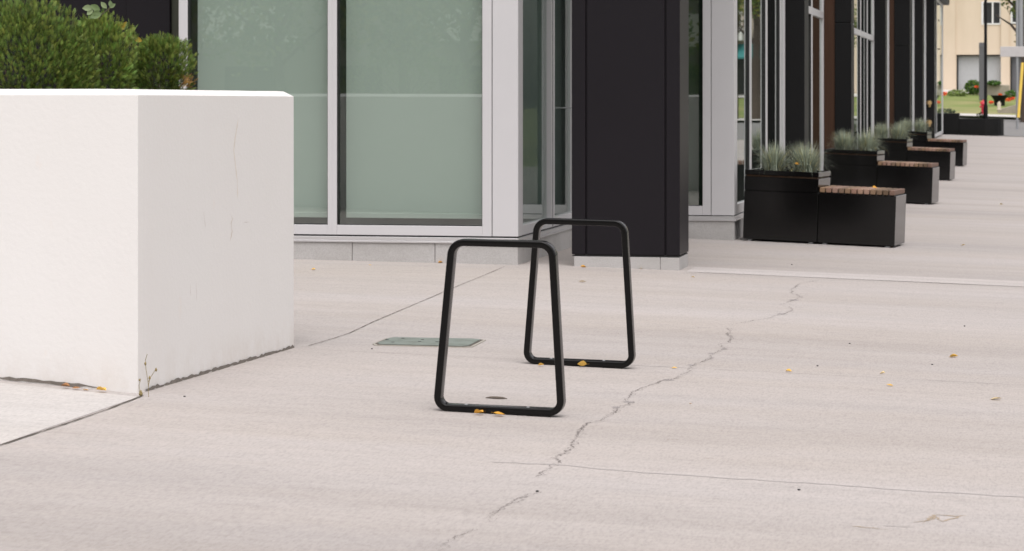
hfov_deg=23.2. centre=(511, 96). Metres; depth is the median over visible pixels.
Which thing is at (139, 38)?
yellowing sprig
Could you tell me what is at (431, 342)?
utility cover
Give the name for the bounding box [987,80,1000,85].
shrub
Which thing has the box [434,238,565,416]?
bike rack
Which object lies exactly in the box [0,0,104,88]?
thuja hedge
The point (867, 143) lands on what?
fescue grass
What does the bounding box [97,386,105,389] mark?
fallen leaf
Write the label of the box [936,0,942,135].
window
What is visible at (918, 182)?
planter bench
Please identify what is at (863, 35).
window
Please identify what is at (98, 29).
thuja shrub
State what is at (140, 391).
dry weed
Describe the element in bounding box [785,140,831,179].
fescue grass
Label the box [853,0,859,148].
window
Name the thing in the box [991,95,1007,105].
urn planter
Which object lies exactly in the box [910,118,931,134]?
fescue grass
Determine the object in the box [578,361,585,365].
fallen leaf
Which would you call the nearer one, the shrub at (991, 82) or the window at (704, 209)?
the window at (704, 209)
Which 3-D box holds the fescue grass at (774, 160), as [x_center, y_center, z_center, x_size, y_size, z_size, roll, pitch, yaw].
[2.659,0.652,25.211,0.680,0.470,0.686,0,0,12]
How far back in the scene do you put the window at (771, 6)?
29.10 m
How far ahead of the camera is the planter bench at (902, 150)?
44.39 m
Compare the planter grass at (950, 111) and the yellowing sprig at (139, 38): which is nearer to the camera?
the yellowing sprig at (139, 38)
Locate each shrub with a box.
[62,8,140,88]
[128,31,198,89]
[947,88,967,95]
[963,79,978,94]
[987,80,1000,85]
[1005,89,1015,97]
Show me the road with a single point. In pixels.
(1010, 129)
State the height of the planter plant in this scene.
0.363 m
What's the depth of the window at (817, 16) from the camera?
35.74 m
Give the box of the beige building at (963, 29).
[943,0,1020,90]
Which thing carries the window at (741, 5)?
in the shop building at (428, 130)
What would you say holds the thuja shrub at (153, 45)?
on the white planter at (155, 226)
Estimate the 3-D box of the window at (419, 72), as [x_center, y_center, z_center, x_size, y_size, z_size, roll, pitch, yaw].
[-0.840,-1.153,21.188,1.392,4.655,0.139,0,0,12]
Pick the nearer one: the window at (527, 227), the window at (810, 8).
the window at (527, 227)
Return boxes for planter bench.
[743,168,905,247]
[823,148,939,204]
[870,137,955,180]
[892,131,966,166]
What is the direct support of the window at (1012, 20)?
in the beige building at (963, 29)
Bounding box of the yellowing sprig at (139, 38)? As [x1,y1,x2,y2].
[115,21,141,41]
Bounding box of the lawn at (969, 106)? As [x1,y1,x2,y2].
[943,98,1015,114]
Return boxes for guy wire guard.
[1017,63,1023,117]
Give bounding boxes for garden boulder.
[998,105,1015,113]
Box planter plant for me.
[976,112,982,118]
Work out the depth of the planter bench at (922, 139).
53.41 m
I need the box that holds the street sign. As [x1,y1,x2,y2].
[1000,0,1023,128]
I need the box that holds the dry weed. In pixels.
[139,355,156,396]
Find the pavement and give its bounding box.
[0,134,1023,550]
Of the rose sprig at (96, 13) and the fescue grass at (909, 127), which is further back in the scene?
the fescue grass at (909, 127)
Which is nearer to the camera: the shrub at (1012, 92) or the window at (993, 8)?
the shrub at (1012, 92)
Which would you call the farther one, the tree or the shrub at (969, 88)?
the shrub at (969, 88)
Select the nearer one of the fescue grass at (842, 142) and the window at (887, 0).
the fescue grass at (842, 142)
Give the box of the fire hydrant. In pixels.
[980,100,983,113]
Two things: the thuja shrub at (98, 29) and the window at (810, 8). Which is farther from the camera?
the window at (810, 8)
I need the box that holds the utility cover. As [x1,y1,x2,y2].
[372,337,485,347]
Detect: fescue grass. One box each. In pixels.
[749,139,796,172]
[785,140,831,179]
[826,127,859,149]
[846,128,888,150]
[872,123,893,137]
[887,120,917,138]
[899,118,914,131]
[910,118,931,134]
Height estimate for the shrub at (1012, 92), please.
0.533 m
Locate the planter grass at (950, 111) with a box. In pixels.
[943,108,955,112]
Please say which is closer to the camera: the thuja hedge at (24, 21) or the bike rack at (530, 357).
the thuja hedge at (24, 21)
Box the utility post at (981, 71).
[979,43,983,99]
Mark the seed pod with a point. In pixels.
(494, 397)
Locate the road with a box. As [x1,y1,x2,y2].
[953,119,1023,136]
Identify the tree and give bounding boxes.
[996,0,1023,121]
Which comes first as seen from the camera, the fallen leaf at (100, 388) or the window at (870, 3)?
the fallen leaf at (100, 388)
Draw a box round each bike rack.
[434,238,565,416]
[524,218,635,368]
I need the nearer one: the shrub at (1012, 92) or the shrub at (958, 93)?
the shrub at (1012, 92)
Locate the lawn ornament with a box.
[997,101,1001,110]
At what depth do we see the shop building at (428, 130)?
21.35 m
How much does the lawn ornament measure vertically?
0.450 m
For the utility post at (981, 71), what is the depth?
135.53 m
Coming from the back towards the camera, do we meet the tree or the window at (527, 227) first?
the tree
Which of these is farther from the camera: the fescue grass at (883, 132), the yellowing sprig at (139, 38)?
the fescue grass at (883, 132)
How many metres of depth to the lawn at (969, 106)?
131.89 m
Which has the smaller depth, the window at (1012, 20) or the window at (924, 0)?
the window at (924, 0)
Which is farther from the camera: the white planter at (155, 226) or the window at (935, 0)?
the window at (935, 0)
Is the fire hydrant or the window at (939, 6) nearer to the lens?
the window at (939, 6)
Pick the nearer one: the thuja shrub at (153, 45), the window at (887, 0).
the thuja shrub at (153, 45)
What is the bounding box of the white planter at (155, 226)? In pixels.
[0,89,293,392]
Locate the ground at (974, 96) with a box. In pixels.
[943,93,1019,136]
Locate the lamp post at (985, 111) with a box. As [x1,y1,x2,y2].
[983,0,987,118]
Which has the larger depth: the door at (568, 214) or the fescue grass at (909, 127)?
the fescue grass at (909, 127)
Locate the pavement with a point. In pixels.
(704, 422)
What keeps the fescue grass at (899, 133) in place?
in the planter bench at (902, 150)
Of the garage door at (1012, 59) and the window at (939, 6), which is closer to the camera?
the window at (939, 6)
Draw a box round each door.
[553,0,571,226]
[957,55,1000,89]
[1010,57,1020,90]
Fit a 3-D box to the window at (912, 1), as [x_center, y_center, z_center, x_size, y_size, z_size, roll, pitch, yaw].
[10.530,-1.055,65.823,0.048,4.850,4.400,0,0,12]
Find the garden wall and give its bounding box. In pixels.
[978,84,1009,94]
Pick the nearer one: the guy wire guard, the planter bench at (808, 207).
the planter bench at (808, 207)
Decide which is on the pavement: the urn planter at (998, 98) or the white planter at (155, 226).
the white planter at (155, 226)
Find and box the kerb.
[960,113,1015,116]
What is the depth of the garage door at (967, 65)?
147.83 m
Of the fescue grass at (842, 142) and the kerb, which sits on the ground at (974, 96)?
the kerb
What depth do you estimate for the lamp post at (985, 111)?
96.34 m
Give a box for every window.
[179,0,331,233]
[332,0,491,235]
[522,0,551,234]
[689,0,710,214]
[736,0,746,214]
[749,0,762,168]
[765,0,777,167]
[780,0,784,161]
[809,0,811,148]
[811,0,823,170]
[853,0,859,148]
[860,0,866,139]
[867,0,873,136]
[887,0,888,137]
[911,0,913,130]
[924,0,925,121]
[935,0,936,136]
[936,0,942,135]
[981,1,1000,24]
[1010,1,1015,23]
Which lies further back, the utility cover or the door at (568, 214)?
the door at (568, 214)
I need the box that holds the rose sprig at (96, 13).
[82,1,114,18]
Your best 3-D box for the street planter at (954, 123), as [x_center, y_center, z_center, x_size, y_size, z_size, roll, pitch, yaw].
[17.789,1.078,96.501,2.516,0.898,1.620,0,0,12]
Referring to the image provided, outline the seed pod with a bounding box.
[485,396,506,398]
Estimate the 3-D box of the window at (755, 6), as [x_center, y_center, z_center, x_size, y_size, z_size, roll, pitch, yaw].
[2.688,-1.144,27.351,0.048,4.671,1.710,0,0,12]
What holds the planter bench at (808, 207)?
on the pavement
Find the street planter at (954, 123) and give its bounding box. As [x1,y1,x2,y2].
[943,113,1003,135]
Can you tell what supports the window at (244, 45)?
in the shop building at (428, 130)
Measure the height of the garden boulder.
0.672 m
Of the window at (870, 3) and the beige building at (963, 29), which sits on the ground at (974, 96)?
the beige building at (963, 29)
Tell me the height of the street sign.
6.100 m
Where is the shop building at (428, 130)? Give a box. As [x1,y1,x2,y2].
[0,0,949,270]
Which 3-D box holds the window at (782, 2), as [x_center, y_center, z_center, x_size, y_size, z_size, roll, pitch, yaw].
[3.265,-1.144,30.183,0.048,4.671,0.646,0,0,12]
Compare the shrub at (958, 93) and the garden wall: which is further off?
the garden wall

